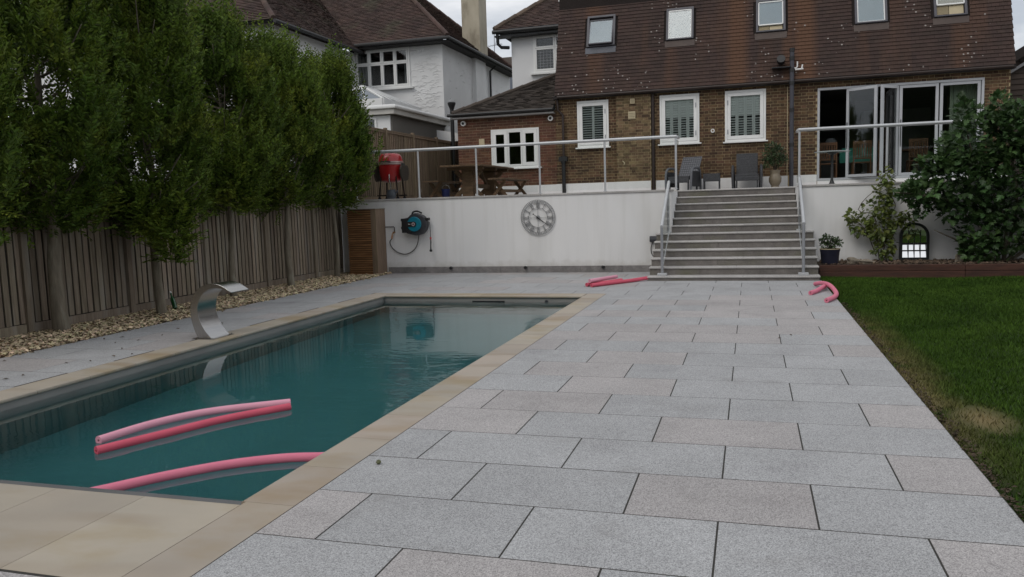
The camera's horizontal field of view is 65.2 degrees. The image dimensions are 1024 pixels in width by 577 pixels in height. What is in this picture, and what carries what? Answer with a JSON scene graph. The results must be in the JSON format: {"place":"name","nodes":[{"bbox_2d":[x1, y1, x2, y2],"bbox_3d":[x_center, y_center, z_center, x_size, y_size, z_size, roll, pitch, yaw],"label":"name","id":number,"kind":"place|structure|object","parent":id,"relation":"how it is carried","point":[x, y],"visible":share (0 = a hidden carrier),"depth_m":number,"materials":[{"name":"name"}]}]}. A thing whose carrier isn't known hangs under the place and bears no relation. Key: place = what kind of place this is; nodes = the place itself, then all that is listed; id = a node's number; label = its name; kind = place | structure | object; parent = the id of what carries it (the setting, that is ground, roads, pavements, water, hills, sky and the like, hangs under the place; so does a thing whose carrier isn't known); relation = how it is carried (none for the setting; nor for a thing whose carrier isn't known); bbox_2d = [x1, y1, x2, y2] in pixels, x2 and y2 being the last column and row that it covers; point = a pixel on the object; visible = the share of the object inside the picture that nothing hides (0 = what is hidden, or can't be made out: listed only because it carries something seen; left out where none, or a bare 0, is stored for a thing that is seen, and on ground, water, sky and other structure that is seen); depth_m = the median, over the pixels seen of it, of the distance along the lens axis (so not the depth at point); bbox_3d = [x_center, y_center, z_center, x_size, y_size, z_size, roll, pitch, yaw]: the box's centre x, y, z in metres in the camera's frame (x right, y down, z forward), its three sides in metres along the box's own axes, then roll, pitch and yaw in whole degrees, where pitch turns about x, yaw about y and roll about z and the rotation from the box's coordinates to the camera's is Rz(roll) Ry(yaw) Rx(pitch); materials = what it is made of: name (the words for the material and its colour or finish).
{"place":"outdoors","nodes":[
{"label":"outdoors","id":0,"kind":"place"},
{"bbox_2d":[0,272,391,357],"bbox_3d":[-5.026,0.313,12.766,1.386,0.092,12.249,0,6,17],"label":"gravel","id":1,"kind":"structure","parent":0,"point":[19,345],"depth_m":11.59,"materials":[{"name":"beige gravel"}]},
{"bbox_2d":[0,0,47,245],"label":"hornbeam tree","id":2,"kind":"object","parent":1,"relation":"on","point":[11,157],"visible":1,"depth_m":8.85,"materials":[{"name":"green plant"}]},
{"bbox_2d":[0,0,145,331],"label":"hornbeam tree","id":3,"kind":"object","parent":1,"relation":"on","point":[83,126],"visible":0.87,"depth_m":10.15,"materials":[{"name":"green plant"}]},
{"bbox_2d":[73,0,227,315],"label":"hornbeam tree","id":4,"kind":"object","parent":1,"relation":"on","point":[159,36],"visible":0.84,"depth_m":11.55,"materials":[{"name":"green plant"}]},
{"bbox_2d":[0,180,343,337],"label":"board fence","id":5,"kind":"object","parent":1,"relation":"on","point":[104,275],"visible":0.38,"depth_m":12.47,"materials":[{"name":"brown wood"}]},
{"bbox_2d":[169,291,177,308],"bbox_3d":[-5.366,0.188,12.679,0.076,0.284,0.198,-8,9,-44],"label":"green bottle","id":6,"kind":"object","parent":1,"relation":"on","point":[173,302],"visible":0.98,"depth_m":12.65,"materials":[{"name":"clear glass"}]},
{"bbox_2d":[157,0,295,295],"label":"hornbeam tree","id":7,"kind":"object","parent":1,"relation":"on","point":[228,72],"visible":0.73,"depth_m":13.64,"materials":[{"name":"green plant"}]},
{"bbox_2d":[233,13,341,285],"bbox_3d":[-4.487,-2.647,15.642,2.493,5.317,2.212,0,6,17],"label":"hornbeam tree","id":8,"kind":"object","parent":1,"relation":"on","point":[309,127],"visible":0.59,"depth_m":15.29,"materials":[{"name":"green plant"}]},
{"bbox_2d":[292,33,389,275],"bbox_3d":[-4.007,-2.828,17.543,2.296,5.243,2.081,4,8,42],"label":"hornbeam tree","id":9,"kind":"object","parent":1,"relation":"on","point":[352,131],"visible":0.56,"depth_m":17.25,"materials":[{"name":"green plant"}]},
{"bbox_2d":[345,208,387,274],"bbox_3d":[-3.312,-1.067,18.285,0.745,1.492,0.490,0,6,17],"label":"slatted cabinet","id":10,"kind":"object","parent":1,"relation":"on","point":[367,241],"visible":0.85,"depth_m":18.08,"materials":[{"name":"brown wood"}]},
{"bbox_2d":[0,272,1023,576],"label":"patio","id":11,"kind":"structure","parent":0,"point":[644,428],"depth_m":4.69,"materials":[{"name":"stone"}]},
{"bbox_2d":[585,278,622,286],"bbox_3d":[1.694,-0.113,14.582,0.964,0.070,0.098,-7,8,-42],"label":"pool noodle","id":12,"kind":"object","parent":11,"relation":"on","point":[587,284],"visible":0.44,"depth_m":14.47,"materials":[{"name":"pink plastic"}]},
{"bbox_2d":[588,275,617,282],"bbox_3d":[1.686,-0.178,14.657,0.097,0.086,1.027,2,7,35],"label":"pool noodle","id":13,"kind":"object","parent":12,"relation":"on","point":[602,278],"visible":1,"depth_m":14.54,"materials":[{"name":"pink plastic"}]},
{"bbox_2d":[590,276,648,286],"bbox_3d":[1.967,-0.128,14.585,1.434,0.083,0.098,-6,8,-37],"label":"pool noodle","id":14,"kind":"object","parent":11,"relation":"on","point":[618,282],"visible":1,"depth_m":14.55,"materials":[{"name":"pink plastic"}]},
{"bbox_2d":[647,186,819,280],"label":"garden steps","id":15,"kind":"structure","parent":11,"relation":"on","point":[742,234],"depth_m":15.76,"materials":[{"name":"stone"}]},
{"bbox_2d":[657,180,670,275],"bbox_3d":[3.033,-1.235,15.758,0.180,1.806,1.914,0,6,17],"label":"stair railing","id":16,"kind":"object","parent":15,"relation":"on","point":[665,205],"visible":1,"depth_m":15.36,"materials":[{"name":"metal"}]},
{"bbox_2d":[796,176,808,275],"bbox_3d":[5.424,-1.233,15.046,0.170,1.806,1.914,0,6,17],"label":"stair railing","id":17,"kind":"object","parent":15,"relation":"on","point":[801,213],"visible":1,"depth_m":14.51,"materials":[{"name":"metal"}]},
{"bbox_2d":[808,284,826,294],"bbox_3d":[4.801,0.003,12.503,0.107,0.092,1.000,2,7,33],"label":"pool noodle","id":18,"kind":"object","parent":11,"relation":"on","point":[818,289],"visible":0.96,"depth_m":12.32,"materials":[{"name":"pink plastic"}]},
{"bbox_2d":[813,281,838,302],"bbox_3d":[4.814,0.018,12.217,0.281,0.127,2.223,0,6,17],"label":"pool noodle","id":19,"kind":"object","parent":11,"relation":"on","point":[834,290],"visible":1,"depth_m":12.19,"materials":[{"name":"pink plastic"}]},
{"bbox_2d":[8,0,1023,116],"label":"sky","id":20,"kind":"structure","parent":0,"point":[497,11],"materials":[{"name":"white"}]},
{"bbox_2d":[820,275,1023,520],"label":"lawn","id":21,"kind":"structure","parent":0,"point":[1000,425],"depth_m":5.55,"materials":[{"name":"green plant"}]},
{"bbox_2d":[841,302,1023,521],"bbox_3d":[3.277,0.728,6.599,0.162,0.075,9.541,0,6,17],"label":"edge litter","id":22,"kind":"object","parent":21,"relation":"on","point":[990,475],"visible":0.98,"depth_m":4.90,"materials":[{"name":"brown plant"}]},
{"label":"terrace paving","id":23,"kind":"structure","parent":0,"visible":0},
{"bbox_2d":[373,153,408,198],"bbox_3d":[-2.957,-2.730,19.426,0.763,1.146,0.673,0,6,17],"label":"kamado barbecue","id":24,"kind":"object","parent":23,"relation":"on","point":[393,168],"visible":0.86,"depth_m":19.23,"materials":[{"name":"red ceramic"}]},
{"bbox_2d":[386,189,397,198],"bbox_3d":[-2.878,-2.250,19.168,0.237,0.230,0.270,-6,7,-32],"label":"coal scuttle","id":25,"kind":"object","parent":23,"relation":"on","point":[390,194],"visible":0.91,"depth_m":19.09,"materials":[{"name":"grey metal"}]},
{"bbox_2d":[342,127,456,199],"bbox_3d":[-2.840,-3.408,22.547,0.125,1.930,8.303,0,6,17],"label":"board fence","id":26,"kind":"object","parent":23,"relation":"on","point":[430,164],"visible":0.41,"depth_m":22.67,"materials":[{"name":"brown wood"}]},
{"bbox_2d":[448,98,456,195],"bbox_3d":[-1.853,-4.090,25.483,0.260,3.880,0.253,0,6,17],"label":"black flue","id":27,"kind":"object","parent":26,"relation":"attached to","point":[451,105],"visible":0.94,"depth_m":25.37,"materials":[{"name":"plastic"}]},
{"bbox_2d":[423,181,461,197],"bbox_3d":[-1.719,-2.545,20.793,0.396,0.462,2.000,0,6,17],"label":"timber bench","id":28,"kind":"object","parent":23,"relation":"on","point":[438,193],"visible":0.86,"depth_m":20.16,"materials":[{"name":"brown wood"}]},
{"bbox_2d":[441,185,449,196],"bbox_3d":[-1.665,-2.436,20.160,0.230,0.333,0.230,0,6,17],"label":"blue bucket","id":29,"kind":"object","parent":23,"relation":"on","point":[445,192],"visible":0.86,"depth_m":20.08,"materials":[{"name":"plastic"}]},
{"bbox_2d":[440,164,513,196],"bbox_3d":[-0.830,-2.692,20.406,1.034,0.813,2.800,0,6,17],"label":"garden table","id":30,"kind":"object","parent":23,"relation":"on","point":[467,175],"visible":0.79,"depth_m":19.61,"materials":[{"name":"brown wood"}]},
{"bbox_2d":[447,72,556,195],"bbox_3d":[0.382,-4.633,24.163,3.176,4.121,4.726,0,6,17],"label":"brick extension","id":31,"kind":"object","parent":23,"relation":"on","point":[525,113],"visible":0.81,"depth_m":22.28,"materials":[{"name":"brown brick"}]},
{"bbox_2d":[491,127,541,168],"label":"window","id":32,"kind":"structure","parent":31,"relation":"in","point":[516,157],"depth_m":22.31,"materials":[{"name":"white paint"}]},
{"bbox_2d":[488,178,529,194],"bbox_3d":[-0.046,-2.538,20.243,0.396,0.462,2.400,0,6,17],"label":"timber bench","id":33,"kind":"object","parent":23,"relation":"on","point":[500,186],"visible":0.93,"depth_m":19.83,"materials":[{"name":"brown wood"}]},
{"bbox_2d":[665,156,701,190],"bbox_3d":[4.388,-2.900,20.263,0.739,0.869,0.913,3,8,36],"label":"rattan armchair","id":34,"kind":"object","parent":23,"relation":"on","point":[690,169],"visible":0.84,"depth_m":20.20,"materials":[{"name":"grey wicker"}]},
{"bbox_2d":[703,173,719,188],"bbox_3d":[5.035,-2.686,20.183,0.410,0.410,0.380,0,6,17],"label":"rattan table","id":35,"kind":"object","parent":23,"relation":"on","point":[711,177],"visible":0.89,"depth_m":19.99,"materials":[{"name":"grey wicker"}]},
{"bbox_2d":[731,153,762,187],"bbox_3d":[5.850,-2.926,19.941,0.741,0.899,0.724,0,6,17],"label":"rattan armchair","id":36,"kind":"object","parent":23,"relation":"on","point":[746,166],"visible":0.96,"depth_m":20.12,"materials":[{"name":"grey wicker"}]},
{"bbox_2d":[760,141,789,186],"bbox_3d":[6.475,-3.056,19.706,0.707,1.159,0.564,2,7,34],"label":"potted shrub","id":37,"kind":"object","parent":23,"relation":"on","point":[774,159],"visible":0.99,"depth_m":19.65,"materials":[{"name":"green plant"}]},
{"bbox_2d":[553,0,1016,192],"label":"brick house","id":38,"kind":"structure","parent":23,"relation":"on","point":[717,85],"depth_m":20.50,"materials":[{"name":"brown brick"}]},
{"bbox_2d":[492,0,558,109],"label":"white wing","id":39,"kind":"structure","parent":38,"relation":"on","point":[530,33],"depth_m":26.21,"materials":[{"name":"white paint"}]},
{"bbox_2d":[530,34,557,74],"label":"window","id":40,"kind":"structure","parent":39,"relation":"in","point":[544,46],"depth_m":26.13,"materials":[{"name":"white paint"}]},
{"bbox_2d":[576,99,610,148],"bbox_3d":[2.250,-4.398,21.758,1.050,1.530,0.700,0,6,17],"label":"window","id":41,"kind":"structure","parent":38,"relation":"in","point":[592,116],"depth_m":21.54,"materials":[{"name":"white paint"}]},
{"bbox_2d":[658,93,701,145],"bbox_3d":[4.435,-4.391,21.108,1.210,1.560,0.700,0,6,17],"label":"window","id":42,"kind":"structure","parent":38,"relation":"in","point":[679,113],"depth_m":20.88,"materials":[{"name":"white paint"}]},
{"bbox_2d":[723,88,767,143],"bbox_3d":[6.012,-4.380,20.640,1.200,1.580,0.700,0,6,17],"label":"window","id":43,"kind":"structure","parent":38,"relation":"in","point":[745,110],"depth_m":20.42,"materials":[{"name":"white paint"}]},
{"bbox_2d":[819,142,836,177],"bbox_3d":[8.224,-3.298,20.888,0.436,0.980,0.425,0,6,17],"label":"dining chair","id":44,"kind":"object","parent":38,"relation":"in","point":[829,144],"visible":0.75,"depth_m":20.69,"materials":[{"name":"orange wood"}]},
{"bbox_2d":[851,140,871,176],"bbox_3d":[8.963,-3.286,20.565,0.436,0.980,0.425,0,6,17],"label":"dining chair","id":45,"kind":"object","parent":38,"relation":"in","point":[865,142],"visible":0.88,"depth_m":20.36,"materials":[{"name":"orange wood"}]},
{"bbox_2d":[823,149,918,171],"bbox_3d":[9.362,-3.278,21.450,2.700,0.750,0.900,0,6,17],"label":"dining table","id":46,"kind":"object","parent":38,"relation":"in","point":[911,158],"visible":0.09,"depth_m":21.20,"materials":[{"name":"orange wood"}]},
{"bbox_2d":[825,138,836,150],"bbox_3d":[8.507,-3.813,21.380,0.300,0.379,0.300,0,6,17],"label":"table lamp","id":47,"kind":"object","parent":46,"relation":"on","point":[830,140],"visible":0.42,"depth_m":21.29,"materials":[{"name":"black plastic"}]},
{"bbox_2d":[839,147,872,162],"bbox_3d":[9.204,-3.549,21.445,0.900,0.380,1.000,0,6,17],"label":"tablecloth","id":48,"kind":"object","parent":46,"relation":"on","point":[842,157],"visible":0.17,"depth_m":21.02,"materials":[{"name":"teal fabric"}]},
{"bbox_2d":[876,140,879,175],"bbox_3d":[9.652,-3.319,20.671,0.436,0.980,0.425,0,6,17],"label":"dining chair","id":49,"kind":"object","parent":38,"relation":"in","point":[878,156],"visible":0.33,"depth_m":20.52,"materials":[{"name":"orange wood"}]},
{"bbox_2d":[817,77,984,180],"bbox_3d":[9.318,-3.809,19.285,3.670,2.270,0.512,0,6,17],"label":"bifold door","id":50,"kind":"structure","parent":38,"relation":"in","point":[891,98],"depth_m":19.31,"materials":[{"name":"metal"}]},
{"bbox_2d":[906,138,927,171],"bbox_3d":[10.294,-3.307,20.376,0.436,0.980,0.425,0,6,17],"label":"dining chair","id":51,"kind":"object","parent":38,"relation":"in","point":[917,140],"visible":0.67,"depth_m":20.17,"materials":[{"name":"orange wood"}]},
{"bbox_2d":[814,150,849,183],"bbox_3d":[7.381,-2.765,18.478,0.780,0.786,0.780,0,6,17],"label":"pedestal table","id":52,"kind":"object","parent":23,"relation":"on","point":[831,153],"visible":0.86,"depth_m":18.43,"materials":[{"name":"black plastic"}]},
{"label":"ground","id":53,"kind":"structure","parent":0,"visible":0},
{"bbox_2d":[16,0,511,179],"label":"white house","id":54,"kind":"structure","parent":53,"relation":"on","point":[403,50],"depth_m":27.75,"materials":[{"name":"paint"}]},
{"bbox_2d":[350,47,413,90],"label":"window","id":55,"kind":"structure","parent":54,"relation":"in","point":[392,72],"depth_m":27.87,"materials":[{"name":"white paint"}]},
{"bbox_2d":[0,293,604,576],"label":"swimming pool","id":56,"kind":"structure","parent":53,"relation":"in","point":[60,530],"depth_m":4.30,"materials":[{"name":"beige stone"}]},
{"bbox_2d":[190,281,247,339],"bbox_3d":[-3.582,0.259,9.811,0.601,0.675,0.420,0,6,17],"label":"waterfall blade","id":57,"kind":"object","parent":56,"relation":"on","point":[207,324],"visible":1,"depth_m":9.76,"materials":[{"name":"metal"}]},
{"bbox_2d":[0,301,572,500],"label":"water","id":58,"kind":"structure","parent":56,"relation":"in","point":[337,379],"depth_m":7.11,"materials":[{"name":"teal liquid"}]},
{"bbox_2d":[94,403,290,453],"bbox_3d":[-2.376,1.048,6.092,0.137,0.066,1.506,4,8,44],"label":"pool noodle","id":59,"kind":"object","parent":58,"relation":"on","point":[133,441],"visible":0.99,"depth_m":6.01,"materials":[{"name":"pink plastic"}]},
{"bbox_2d":[95,399,290,442],"bbox_3d":[-2.501,1.024,6.352,1.509,0.066,0.285,-7,8,-40],"label":"pool noodle","id":60,"kind":"object","parent":58,"relation":"on","point":[116,434],"visible":0.97,"depth_m":6.36,"materials":[{"name":"pink plastic"}]},
{"bbox_2d":[90,452,323,490],"bbox_3d":[-1.893,1.147,5.023,1.439,0.066,0.217,-4,7,-24],"label":"pool noodle","id":61,"kind":"object","parent":58,"relation":"on","point":[131,483],"visible":0.72,"depth_m":5.06,"materials":[{"name":"pink plastic"}]},
{"bbox_2d":[330,85,449,186],"bbox_3d":[-4.296,-3.775,25.690,3.500,5.360,4.620,0,6,17],"label":"rendered extension","id":62,"kind":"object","parent":53,"relation":"on","point":[390,112],"visible":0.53,"depth_m":24.25,"materials":[{"name":"white paint"}]},
{"bbox_2d":[366,117,376,127],"bbox_3d":[-4.245,-4.604,23.789,1.080,0.910,0.770,0,6,17],"label":"window","id":63,"kind":"structure","parent":62,"relation":"in","point":[374,119],"depth_m":23.30,"materials":[{"name":"white paint"}]},
{"bbox_2d":[437,130,459,190],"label":"brick side wall","id":64,"kind":"structure","parent":53,"relation":"on","point":[443,135],"depth_m":25.90,"materials":[{"name":"white paint"}]},
{"bbox_2d":[503,57,512,88],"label":"distant house","id":65,"kind":"structure","parent":53,"relation":"on","point":[508,59],"depth_m":45.52,"materials":[{"name":"brown paint"}]},
{"bbox_2d":[510,77,512,88],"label":"window","id":66,"kind":"structure","parent":65,"relation":"in","point":[511,83],"depth_m":45.84,"materials":[{"name":"white paint"}]},
{"bbox_2d":[340,177,1023,272],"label":"retaining wall","id":67,"kind":"structure","parent":53,"relation":"on","point":[612,231],"depth_m":17.20,"materials":[{"name":"white paint"}]},
{"bbox_2d":[389,210,431,254],"bbox_3d":[-2.325,-1.257,18.080,1.071,0.999,0.260,0,6,17],"label":"hose reel","id":68,"kind":"object","parent":67,"relation":"attached to","point":[418,224],"visible":1,"depth_m":17.95,"materials":[{"name":"grey plastic"}]},
{"bbox_2d":[356,135,679,197],"bbox_3d":[-0.163,-2.621,17.705,7.580,1.106,0.484,0,6,17],"label":"terrace railing","id":69,"kind":"object","parent":67,"relation":"on","point":[604,141],"visible":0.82,"depth_m":17.25,"materials":[{"name":"metal"}]},
{"bbox_2d":[521,200,554,234],"bbox_3d":[0.557,-1.534,17.305,0.766,0.766,0.054,0,6,17],"label":"wall clock","id":70,"kind":"object","parent":67,"relation":"attached to","point":[537,217],"depth_m":17.31,"materials":[{"name":"grey metal"}]},
{"bbox_2d":[650,236,656,255],"bbox_3d":[2.952,-0.861,16.659,0.170,0.457,0.097,0,6,17],"label":"outdoor socket","id":71,"kind":"object","parent":67,"relation":"attached to","point":[653,239],"visible":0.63,"depth_m":16.61,"materials":[{"name":"grey plastic"}]},
{"bbox_2d":[796,119,982,184],"bbox_3d":[8.793,-2.614,15.039,6.530,1.106,0.484,0,6,17],"label":"terrace railing","id":72,"kind":"object","parent":67,"relation":"on","point":[799,130],"visible":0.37,"depth_m":15.32,"materials":[{"name":"metal"}]},
{"bbox_2d":[817,258,1023,277],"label":"raised bed","id":73,"kind":"object","parent":53,"relation":"on","point":[933,268],"visible":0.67,"depth_m":14.31,"materials":[{"name":"brown wood"}]},
{"bbox_2d":[819,233,843,263],"bbox_3d":[5.976,-0.760,15.030,0.416,0.582,0.411,-5,7,-28],"label":"blue plant pot","id":74,"kind":"object","parent":73,"relation":"on","point":[829,253],"visible":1,"depth_m":14.95,"materials":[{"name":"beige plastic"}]},
{"bbox_2d":[846,257,859,263],"bbox_3d":[6.388,-0.525,14.980,0.255,0.125,0.208,2,7,33],"label":"garden stone","id":75,"kind":"object","parent":73,"relation":"on","point":[851,260],"visible":0.91,"depth_m":14.93,"materials":[{"name":"beige stone"}]},
{"bbox_2d":[859,259,874,263],"bbox_3d":[6.613,-0.513,14.967,0.330,0.084,0.228,0,6,17],"label":"garden stone","id":76,"kind":"object","parent":73,"relation":"on","point":[866,261],"visible":0.86,"depth_m":14.88,"materials":[{"name":"beige stone"}]},
{"bbox_2d":[842,166,920,261],"bbox_3d":[6.985,-1.377,15.136,1.402,1.873,0.482,0,6,17],"label":"climbing shrub","id":77,"kind":"object","parent":73,"relation":"on","point":[870,225],"visible":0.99,"depth_m":15.12,"materials":[{"name":"green plant"}]},
{"bbox_2d":[899,223,929,259],"bbox_3d":[7.627,-0.896,15.190,0.510,0.705,0.087,0,6,17],"label":"arched mirror","id":78,"kind":"object","parent":73,"relation":"on","point":[915,248],"visible":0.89,"depth_m":15.17,"materials":[{"name":"black glass"}]},
{"bbox_2d":[892,85,1023,263],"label":"fig bush","id":79,"kind":"object","parent":73,"relation":"on","point":[980,165],"visible":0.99,"depth_m":14.12,"materials":[{"name":"green plant"}]},
{"bbox_2d":[955,254,963,261],"bbox_3d":[8.110,-0.543,14.531,0.146,0.157,0.108,0,6,17],"label":"garden stone","id":80,"kind":"object","parent":73,"relation":"on","point":[957,257],"visible":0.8,"depth_m":14.50,"materials":[{"name":"stone"}]},
{"bbox_2d":[1009,46,1023,177],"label":"dark roofed house","id":81,"kind":"structure","parent":53,"relation":"on","point":[1017,84],"depth_m":20.75,"materials":[{"name":"tile"}]}
]}

